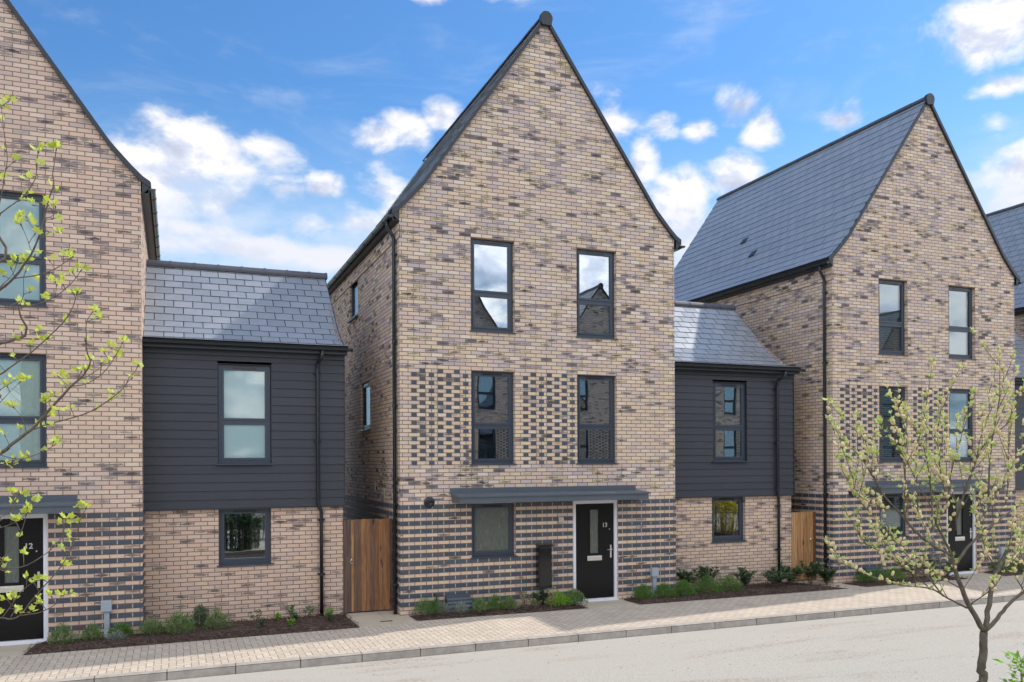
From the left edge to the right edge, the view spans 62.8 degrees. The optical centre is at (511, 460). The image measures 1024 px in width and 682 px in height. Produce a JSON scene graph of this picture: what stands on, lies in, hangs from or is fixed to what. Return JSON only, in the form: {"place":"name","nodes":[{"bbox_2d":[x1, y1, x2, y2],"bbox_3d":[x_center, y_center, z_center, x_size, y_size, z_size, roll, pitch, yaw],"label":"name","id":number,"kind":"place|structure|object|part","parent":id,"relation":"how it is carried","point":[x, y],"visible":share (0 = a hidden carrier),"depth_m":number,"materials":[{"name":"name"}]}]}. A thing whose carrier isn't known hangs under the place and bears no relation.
{"place":"outdoors","nodes":[
{"label":"outdoors","id":0,"kind":"place"},
{"bbox_2d":[343,607,416,626],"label":"gate path","id":1,"kind":"structure","parent":0,"point":[369,618],"depth_m":15.26,"materials":[{"name":"stone"}]},
{"bbox_2d":[0,573,1023,681],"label":"pavement","id":2,"kind":"structure","parent":0,"point":[83,663],"depth_m":14.28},
{"bbox_2d":[0,644,30,656],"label":"doorstep","id":3,"kind":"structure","parent":2,"relation":"on","point":[11,650],"depth_m":12.81,"materials":[{"name":"concrete"}]},
{"bbox_2d":[0,0,160,645],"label":"town house","id":4,"kind":"structure","parent":2,"relation":"on","point":[105,196],"depth_m":13.49,"materials":[{"name":"brick"}]},
{"bbox_2d":[0,518,43,640],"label":"door","id":5,"kind":"structure","parent":4,"relation":"in","point":[25,627],"depth_m":13.28,"materials":[{"name":"black wood"}]},
{"bbox_2d":[0,191,47,307],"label":"window","id":6,"kind":"structure","parent":4,"relation":"in","point":[12,234],"depth_m":13.36,"materials":[{"name":"clear glass"}]},
{"bbox_2d":[0,353,48,467],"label":"window","id":7,"kind":"structure","parent":4,"relation":"in","point":[28,393],"depth_m":13.36,"materials":[{"name":"clear glass"}]},
{"bbox_2d":[23,612,358,654],"bbox_3d":[-5.200,2.849,14.114,5.070,0.075,1.330,0,0,-22],"label":"planting bed","id":8,"kind":"object","parent":2,"relation":"on","point":[95,643],"visible":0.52,"depth_m":13.84,"materials":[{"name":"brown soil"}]},
{"bbox_2d":[45,623,78,644],"bbox_3d":[-6.995,2.695,13.071,0.535,0.407,0.518,0,0,-22],"label":"lavender shrub","id":9,"kind":"object","parent":8,"relation":"on","point":[54,634],"visible":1,"depth_m":13.04,"materials":[{"name":"green plant"}]},
{"bbox_2d":[79,621,107,641],"bbox_3d":[-6.668,2.712,13.336,0.448,0.368,0.430,0,0,-40],"label":"lavender shrub","id":10,"kind":"object","parent":8,"relation":"on","point":[93,630],"visible":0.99,"depth_m":13.27,"materials":[{"name":"green plant"}]},
{"bbox_2d":[105,629,128,641],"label":"lavender shrub","id":11,"kind":"object","parent":8,"relation":"on","point":[112,636],"visible":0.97,"depth_m":13.31,"materials":[{"name":"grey plant"}]},
{"bbox_2d":[105,622,134,636],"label":"lavender shrub","id":12,"kind":"object","parent":8,"relation":"on","point":[125,629],"visible":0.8,"depth_m":13.59,"materials":[{"name":"green plant"}]},
{"bbox_2d":[133,617,163,634],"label":"lavender shrub","id":13,"kind":"object","parent":8,"relation":"on","point":[154,625],"visible":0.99,"depth_m":13.69,"materials":[{"name":"green plant"}]},
{"bbox_2d":[159,609,199,634],"bbox_3d":[-5.468,2.660,13.832,0.642,0.462,0.631,0,0,32],"label":"lavender shrub","id":14,"kind":"object","parent":8,"relation":"on","point":[177,620],"visible":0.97,"depth_m":13.77,"materials":[{"name":"green plant"}]},
{"bbox_2d":[188,605,213,625],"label":"lavender shrub","id":15,"kind":"object","parent":8,"relation":"on","point":[201,611],"visible":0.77,"depth_m":14.36,"materials":[{"name":"green plant"}]},
{"bbox_2d":[201,607,235,629],"bbox_3d":[-4.962,2.667,14.194,0.561,0.440,0.532,0,0,-22],"label":"lavender shrub","id":16,"kind":"object","parent":8,"relation":"on","point":[221,621],"visible":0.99,"depth_m":14.15,"materials":[{"name":"green plant"}]},
{"bbox_2d":[249,608,261,623],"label":"seedling","id":17,"kind":"object","parent":8,"relation":"on","point":[252,616],"visible":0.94,"depth_m":14.53,"materials":[{"name":"green plant"}]},
{"bbox_2d":[257,618,265,626],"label":"seedling","id":18,"kind":"object","parent":8,"relation":"on","point":[261,621],"visible":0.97,"depth_m":14.29,"materials":[{"name":"green plant"}]},
{"bbox_2d":[273,612,279,619],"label":"seedling","id":19,"kind":"object","parent":8,"relation":"on","point":[277,615],"visible":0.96,"depth_m":14.90,"materials":[{"name":"green plant"}]},
{"bbox_2d":[286,604,296,618],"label":"seedling","id":20,"kind":"object","parent":8,"relation":"on","point":[290,610],"visible":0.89,"depth_m":14.99,"materials":[{"name":"green plant"}]},
{"bbox_2d":[287,618,295,624],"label":"seedling","id":21,"kind":"object","parent":8,"relation":"on","point":[290,621],"visible":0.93,"depth_m":14.42,"materials":[{"name":"green plant"}]},
{"bbox_2d":[292,612,299,621],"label":"seedling","id":22,"kind":"object","parent":8,"relation":"on","point":[295,617],"visible":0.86,"depth_m":14.68,"materials":[{"name":"green plant"}]},
{"bbox_2d":[306,604,314,616],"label":"seedling","id":23,"kind":"object","parent":8,"relation":"on","point":[310,609],"visible":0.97,"depth_m":15.16,"materials":[{"name":"green plant"}]},
{"bbox_2d":[325,607,333,618],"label":"seedling","id":24,"kind":"object","parent":8,"relation":"on","point":[332,608],"visible":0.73,"depth_m":15.02,"materials":[{"name":"green plant"}]},
{"bbox_2d":[326,613,333,621],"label":"seedling","id":25,"kind":"object","parent":8,"relation":"on","point":[329,615],"visible":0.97,"depth_m":14.79,"materials":[{"name":"green plant"}]},
{"bbox_2d":[142,259,352,627],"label":"house wing","id":26,"kind":"structure","parent":2,"relation":"on","point":[243,436],"depth_m":15.16,"materials":[{"name":"grey wood"}]},
{"bbox_2d":[217,364,272,464],"bbox_3d":[-4.771,-0.819,14.991,0.956,1.778,0.185,0,0,-22],"label":"window","id":27,"kind":"structure","parent":26,"relation":"in","point":[244,438],"depth_m":15.04,"materials":[{"name":"clear glass"}]},
{"bbox_2d":[217,508,272,566],"bbox_3d":[-4.795,1.361,15.074,0.956,1.018,0.185,0,0,-22],"label":"window","id":28,"kind":"structure","parent":26,"relation":"in","point":[266,560],"depth_m":15.07,"materials":[{"name":"grey plastic"}]},
{"bbox_2d":[343,518,392,612],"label":"garden gate","id":29,"kind":"structure","parent":2,"relation":"on","point":[367,568],"depth_m":15.84,"materials":[{"name":"brown wood"}]},
{"bbox_2d":[409,602,585,620],"bbox_3d":[-0.221,2.832,15.924,3.420,0.059,0.560,0,0,-22],"label":"planting bed","id":30,"kind":"object","parent":2,"relation":"on","point":[501,611],"visible":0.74,"depth_m":15.73,"materials":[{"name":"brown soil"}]},
{"bbox_2d":[413,598,436,614],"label":"lavender shrub","id":31,"kind":"object","parent":30,"relation":"on","point":[418,606],"visible":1,"depth_m":15.37,"materials":[{"name":"green plant"}]},
{"bbox_2d":[425,597,443,613],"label":"lavender shrub","id":32,"kind":"object","parent":30,"relation":"on","point":[434,602],"visible":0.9,"depth_m":15.46,"materials":[{"name":"green plant"}]},
{"bbox_2d":[436,601,450,613],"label":"lavender shrub","id":33,"kind":"object","parent":30,"relation":"on","point":[441,608],"visible":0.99,"depth_m":15.46,"materials":[{"name":"grey plant"}]},
{"bbox_2d":[451,600,468,613],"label":"lavender shrub","id":34,"kind":"object","parent":30,"relation":"on","point":[460,606],"visible":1,"depth_m":15.50,"materials":[{"name":"grey plant"}]},
{"bbox_2d":[470,596,494,611],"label":"lavender shrub","id":35,"kind":"object","parent":30,"relation":"on","point":[477,603],"visible":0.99,"depth_m":15.66,"materials":[{"name":"green plant"}]},
{"bbox_2d":[486,594,507,608],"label":"lavender shrub","id":36,"kind":"object","parent":30,"relation":"on","point":[495,602],"visible":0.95,"depth_m":15.87,"materials":[{"name":"green plant"}]},
{"bbox_2d":[497,595,520,608],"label":"lavender shrub","id":37,"kind":"object","parent":30,"relation":"on","point":[510,600],"visible":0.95,"depth_m":15.93,"materials":[{"name":"green plant"}]},
{"bbox_2d":[519,591,530,607],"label":"twiggy plant","id":38,"kind":"object","parent":30,"relation":"on","point":[525,599],"visible":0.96,"depth_m":16.09,"materials":[{"name":"green plant"}]},
{"bbox_2d":[529,598,541,608],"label":"twiggy plant","id":39,"kind":"object","parent":30,"relation":"on","point":[535,602],"visible":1,"depth_m":16.04,"materials":[{"name":"green plant"}]},
{"bbox_2d":[532,590,549,604],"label":"leafy shrub","id":40,"kind":"object","parent":30,"relation":"on","point":[535,595],"visible":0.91,"depth_m":16.34,"materials":[{"name":"green plant"}]},
{"bbox_2d":[547,587,556,606],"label":"twiggy plant","id":41,"kind":"object","parent":30,"relation":"on","point":[552,597],"visible":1,"depth_m":16.16,"materials":[{"name":"green plant"}]},
{"bbox_2d":[546,590,572,606],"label":"parsley like shrub","id":42,"kind":"object","parent":30,"relation":"on","point":[560,598],"visible":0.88,"depth_m":16.30,"materials":[{"name":"green plant"}]},
{"bbox_2d":[562,588,587,604],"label":"parsley like shrub","id":43,"kind":"object","parent":30,"relation":"on","point":[572,595],"visible":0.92,"depth_m":16.47,"materials":[{"name":"green plant"}]},
{"bbox_2d":[327,11,684,615],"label":"town house","id":44,"kind":"structure","parent":2,"relation":"on","point":[500,284],"depth_m":16.65,"materials":[{"name":"brick"}]},
{"bbox_2d":[347,280,357,322],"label":"window","id":45,"kind":"structure","parent":44,"relation":"in","point":[355,286],"depth_m":19.64,"materials":[{"name":"grey glass"}]},
{"bbox_2d":[358,381,369,431],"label":"window","id":46,"kind":"structure","parent":44,"relation":"in","point":[366,387],"depth_m":18.53,"materials":[{"name":"grey glass"}]},
{"bbox_2d":[470,371,516,464],"bbox_3d":[-0.382,-0.824,16.257,0.956,1.808,0.185,0,0,-22],"label":"window","id":47,"kind":"structure","parent":44,"relation":"in","point":[474,425],"depth_m":16.28,"materials":[{"name":"grey plastic"}]},
{"bbox_2d":[470,238,516,333],"bbox_3d":[-0.393,-3.374,16.257,0.956,1.808,0.185,0,0,-22],"label":"window","id":48,"kind":"structure","parent":44,"relation":"in","point":[508,295],"depth_m":16.30,"materials":[{"name":"grey plastic"}]},
{"bbox_2d":[471,503,517,558],"bbox_3d":[-0.372,1.343,16.257,0.956,1.043,0.185,0,0,-22],"label":"window","id":49,"kind":"structure","parent":44,"relation":"in","point":[492,523],"depth_m":16.29,"materials":[{"name":"grey glass"}]},
{"bbox_2d":[576,503,613,598],"bbox_3d":[1.685,1.827,17.057,0.870,1.923,0.121,0,0,-22],"label":"door","id":50,"kind":"structure","parent":44,"relation":"in","point":[594,522],"depth_m":17.08,"materials":[{"name":"black wood"}]},
{"bbox_2d":[576,249,617,339],"bbox_3d":[1.695,-3.384,17.095,0.956,1.808,0.185,0,0,-22],"label":"window","id":51,"kind":"structure","parent":44,"relation":"in","point":[580,301],"depth_m":17.15,"materials":[{"name":"grey plastic"}]},
{"bbox_2d":[576,375,618,464],"bbox_3d":[1.706,-0.834,17.095,0.956,1.808,0.185,0,0,-22],"label":"window","id":52,"kind":"structure","parent":44,"relation":"in","point":[611,426],"depth_m":17.15,"materials":[{"name":"grey plastic"}]},
{"bbox_2d":[535,543,552,604],"bbox_3d":[0.625,2.244,16.375,0.300,1.279,0.175,0,0,-22],"label":"post cabinet","id":53,"kind":"object","parent":2,"relation":"on","point":[543,565],"visible":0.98,"depth_m":16.31,"materials":[{"name":"black plastic"}]},
{"bbox_3d":[0.657,2.058,16.306,0.244,0.760,0.011,0,0,-22],"label":"cabinet door","id":54,"kind":"part","parent":53,"relation":"part of","materials":[{"name":"black metal"}]},
{"bbox_2d":[578,599,636,608],"bbox_3d":[1.878,2.865,16.764,1.060,0.045,0.595,0,0,-22],"label":"doorstep","id":55,"kind":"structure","parent":2,"relation":"on","point":[610,603],"depth_m":16.68,"materials":[{"name":"concrete"}]},
{"bbox_2d":[623,580,845,603],"bbox_3d":[4.767,2.803,18.195,5.330,0.072,1.180,0,0,-22],"label":"planting bed","id":56,"kind":"object","parent":2,"relation":"on","point":[793,586],"visible":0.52,"depth_m":17.89,"materials":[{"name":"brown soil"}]},
{"bbox_2d":[632,584,656,598],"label":"hebe shrub","id":57,"kind":"object","parent":56,"relation":"on","point":[642,591],"visible":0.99,"depth_m":17.03,"materials":[{"name":"green plant"}]},
{"bbox_2d":[654,581,678,597],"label":"hebe shrub","id":58,"kind":"object","parent":56,"relation":"on","point":[659,590],"visible":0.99,"depth_m":17.20,"materials":[{"name":"green plant"}]},
{"bbox_2d":[671,579,698,595],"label":"hebe shrub","id":59,"kind":"object","parent":56,"relation":"on","point":[686,587],"visible":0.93,"depth_m":17.39,"materials":[{"name":"green plant"}]},
{"bbox_2d":[676,568,697,585],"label":"laurel shrub","id":60,"kind":"object","parent":56,"relation":"on","point":[682,574],"visible":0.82,"depth_m":17.95,"materials":[{"name":"green plant"}]},
{"bbox_2d":[696,566,720,584],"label":"laurel shrub","id":61,"kind":"object","parent":56,"relation":"on","point":[703,571],"visible":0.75,"depth_m":18.34,"materials":[{"name":"green plant"}]},
{"bbox_2d":[692,575,725,593],"bbox_3d":[4.118,2.620,17.737,0.783,0.454,0.787,0,0,-22],"label":"hebe shrub","id":62,"kind":"object","parent":56,"relation":"on","point":[710,582],"visible":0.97,"depth_m":17.69,"materials":[{"name":"green plant"}]},
{"bbox_2d":[713,574,744,591],"bbox_3d":[4.648,2.626,18.039,0.724,0.434,0.705,0,0,25],"label":"hebe shrub","id":63,"kind":"object","parent":56,"relation":"on","point":[733,585],"visible":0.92,"depth_m":17.95,"materials":[{"name":"green plant"}]},
{"bbox_2d":[733,566,757,588],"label":"laurel shrub","id":64,"kind":"object","parent":56,"relation":"on","point":[745,579],"visible":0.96,"depth_m":18.33,"materials":[{"name":"green plant"}]},
{"bbox_2d":[761,567,788,586],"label":"laurel shrub","id":65,"kind":"object","parent":56,"relation":"on","point":[774,574],"visible":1,"depth_m":18.47,"materials":[{"name":"green plant"}]},
{"bbox_2d":[778,562,806,583],"bbox_3d":[6.260,2.561,18.945,0.628,0.544,0.696,0,0,-22],"label":"laurel shrub","id":66,"kind":"object","parent":56,"relation":"on","point":[792,575],"visible":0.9,"depth_m":18.85,"materials":[{"name":"green plant"}]},
{"bbox_2d":[794,559,824,584],"bbox_3d":[6.759,2.533,18.957,0.637,0.598,0.601,0,0,-22],"label":"laurel shrub","id":67,"kind":"object","parent":56,"relation":"on","point":[812,572],"visible":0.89,"depth_m":18.93,"materials":[{"name":"green plant"}]},
{"bbox_2d":[818,567,836,583],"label":"laurel shrub","id":68,"kind":"object","parent":56,"relation":"on","point":[826,575],"visible":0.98,"depth_m":19.03,"materials":[{"name":"green plant"}]},
{"bbox_2d":[674,300,805,588],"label":"house wing","id":69,"kind":"structure","parent":2,"relation":"on","point":[734,441],"depth_m":19.10,"materials":[{"name":"grey wood"}]},
{"bbox_2d":[711,497,746,542],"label":"window","id":70,"kind":"structure","parent":69,"relation":"in","point":[737,536],"depth_m":19.07,"materials":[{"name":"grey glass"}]},
{"bbox_2d":[713,383,748,461],"bbox_3d":[4.880,-0.863,18.865,0.956,1.778,0.185,0,0,-22],"label":"window","id":71,"kind":"structure","parent":69,"relation":"in","point":[738,389],"depth_m":18.99,"materials":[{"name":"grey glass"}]},
{"bbox_2d":[791,511,815,579],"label":"garden gate","id":72,"kind":"structure","parent":2,"relation":"on","point":[803,536],"depth_m":19.68,"materials":[{"name":"brown wood"}]},
{"bbox_2d":[674,93,1022,583],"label":"town house","id":73,"kind":"structure","parent":2,"relation":"on","point":[851,272],"depth_m":20.46,"materials":[{"name":"brick"}]},
{"bbox_2d":[878,279,908,355],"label":"window","id":74,"kind":"structure","parent":73,"relation":"in","point":[891,293],"depth_m":20.11,"materials":[{"name":"clear glass"}]},
{"bbox_2d":[879,386,908,462],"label":"window","id":75,"kind":"structure","parent":73,"relation":"in","point":[888,453],"depth_m":20.07,"materials":[{"name":"clear glass"}]},
{"bbox_2d":[880,493,909,537],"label":"window","id":76,"kind":"structure","parent":73,"relation":"in","point":[893,519],"depth_m":20.12,"materials":[{"name":"clear glass"}]},
{"bbox_2d":[948,494,972,571],"bbox_3d":[11.133,1.784,20.849,0.870,1.923,0.121,0,0,-22],"label":"door","id":77,"kind":"structure","parent":73,"relation":"in","point":[959,539],"depth_m":20.90,"materials":[{"name":"black wood"}]},
{"bbox_2d":[948,286,976,359],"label":"window","id":78,"kind":"structure","parent":73,"relation":"in","point":[960,298],"depth_m":20.96,"materials":[{"name":"clear glass"}]},
{"bbox_2d":[949,389,977,461],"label":"window","id":79,"kind":"structure","parent":73,"relation":"in","point":[958,398],"depth_m":20.95,"materials":[{"name":"clear glass"}]},
{"bbox_2d":[844,574,968,586],"bbox_3d":[9.266,2.788,19.711,3.350,0.061,0.600,0,0,-22],"label":"planting bed","id":80,"kind":"object","parent":2,"relation":"on","point":[923,579],"visible":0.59,"depth_m":19.47,"materials":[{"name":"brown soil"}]},
{"bbox_2d":[853,569,877,581],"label":"hebe shrub","id":81,"kind":"object","parent":80,"relation":"on","point":[862,577],"visible":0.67,"depth_m":19.26,"materials":[{"name":"green plant"}]},
{"bbox_2d":[872,566,891,580],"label":"hebe shrub","id":82,"kind":"object","parent":80,"relation":"on","point":[885,574],"visible":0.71,"depth_m":19.41,"materials":[{"name":"green plant"}]},
{"bbox_2d":[886,567,909,579],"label":"hebe shrub","id":83,"kind":"object","parent":80,"relation":"on","point":[896,575],"visible":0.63,"depth_m":19.55,"materials":[{"name":"green plant"}]},
{"bbox_2d":[902,559,924,577],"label":"grey shrub","id":84,"kind":"object","parent":80,"relation":"on","point":[910,566],"visible":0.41,"depth_m":19.89,"materials":[{"name":"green plant"}]},
{"bbox_2d":[925,555,943,575],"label":"grey shrub","id":85,"kind":"object","parent":80,"relation":"on","point":[935,559],"visible":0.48,"depth_m":20.04,"materials":[{"name":"green plant"}]},
{"bbox_2d":[941,559,958,576],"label":"grey shrub","id":86,"kind":"object","parent":80,"relation":"on","point":[948,565],"visible":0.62,"depth_m":20.15,"materials":[{"name":"green plant"}]},
{"bbox_2d":[950,573,997,578],"bbox_3d":[11.371,2.822,20.574,1.100,0.045,0.595,0,0,-22],"label":"doorstep","id":87,"kind":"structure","parent":2,"relation":"on","point":[980,575],"depth_m":20.55,"materials":[{"name":"concrete"}]},
{"bbox_2d":[983,566,1023,575],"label":"planting bed","id":88,"kind":"object","parent":2,"relation":"on","point":[1018,572],"visible":0.33,"depth_m":20.82,"materials":[{"name":"brown soil"}]},
{"bbox_2d":[988,559,1015,570],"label":"hebe shrub","id":89,"kind":"object","parent":88,"relation":"on","point":[1003,566],"visible":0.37,"depth_m":20.97,"materials":[{"name":"green plant"}]},
{"bbox_2d":[1010,557,1023,569],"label":"hebe shrub","id":90,"kind":"object","parent":88,"relation":"on","point":[1020,565],"visible":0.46,"depth_m":21.16,"materials":[{"name":"green plant"}]},
{"bbox_2d":[986,203,1023,338],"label":"town house","id":91,"kind":"structure","parent":2,"relation":"on","point":[1007,224],"depth_m":28.20,"materials":[{"name":"brick"}]},
{"bbox_2d":[1014,327,1023,560],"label":"house wing","id":92,"kind":"structure","parent":2,"relation":"on","point":[1019,411],"depth_m":22.31,"materials":[{"name":"beige brick"}]},
{"bbox_2d":[10,0,1023,283],"label":"sky","id":93,"kind":"structure","parent":0,"point":[268,134],"materials":[{"name":"blue"}]},
{"bbox_2d":[156,600,1023,681],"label":"road","id":94,"kind":"structure","parent":0,"point":[935,645],"depth_m":12.79,"materials":[{"name":"grey asphalt"}]},
{"bbox_2d":[795,579,858,589],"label":"gate path","id":95,"kind":"structure","parent":0,"point":[817,582],"depth_m":19.31,"materials":[{"name":"grey concrete"}]},
{"label":"ground","id":96,"kind":"structure","parent":0,"visible":0},
{"bbox_2d":[62,594,1023,681],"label":"kerb bedding","id":97,"kind":"object","parent":96,"relation":"on","point":[495,642],"depth_m":13.30,"materials":[{"name":"grey concrete"}]},
{"bbox_2d":[28,593,1023,681],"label":"kerb","id":98,"kind":"structure","parent":97,"relation":"on","point":[291,663],"depth_m":13.46,"materials":[{"name":"concrete"}]},
{"label":"near bed soil","id":99,"kind":"structure","parent":0,"visible":0},
{"bbox_2d":[0,94,143,619],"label":"tulip tree","id":100,"kind":"object","parent":99,"relation":"on","point":[45,399],"visible":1,"depth_m":4.76,"materials":[{"name":"green plant"}]},
{"bbox_2d":[822,327,1023,681],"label":"willow tree","id":101,"kind":"object","parent":99,"relation":"on","point":[985,627],"visible":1,"depth_m":5.37,"materials":[{"name":"green plant"}]},
{"bbox_2d":[992,641,1023,681],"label":"roadside shrub","id":102,"kind":"object","parent":99,"relation":"on","point":[1016,658],"visible":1,"depth_m":4.75,"materials":[{"name":"green plant"}]}
]}

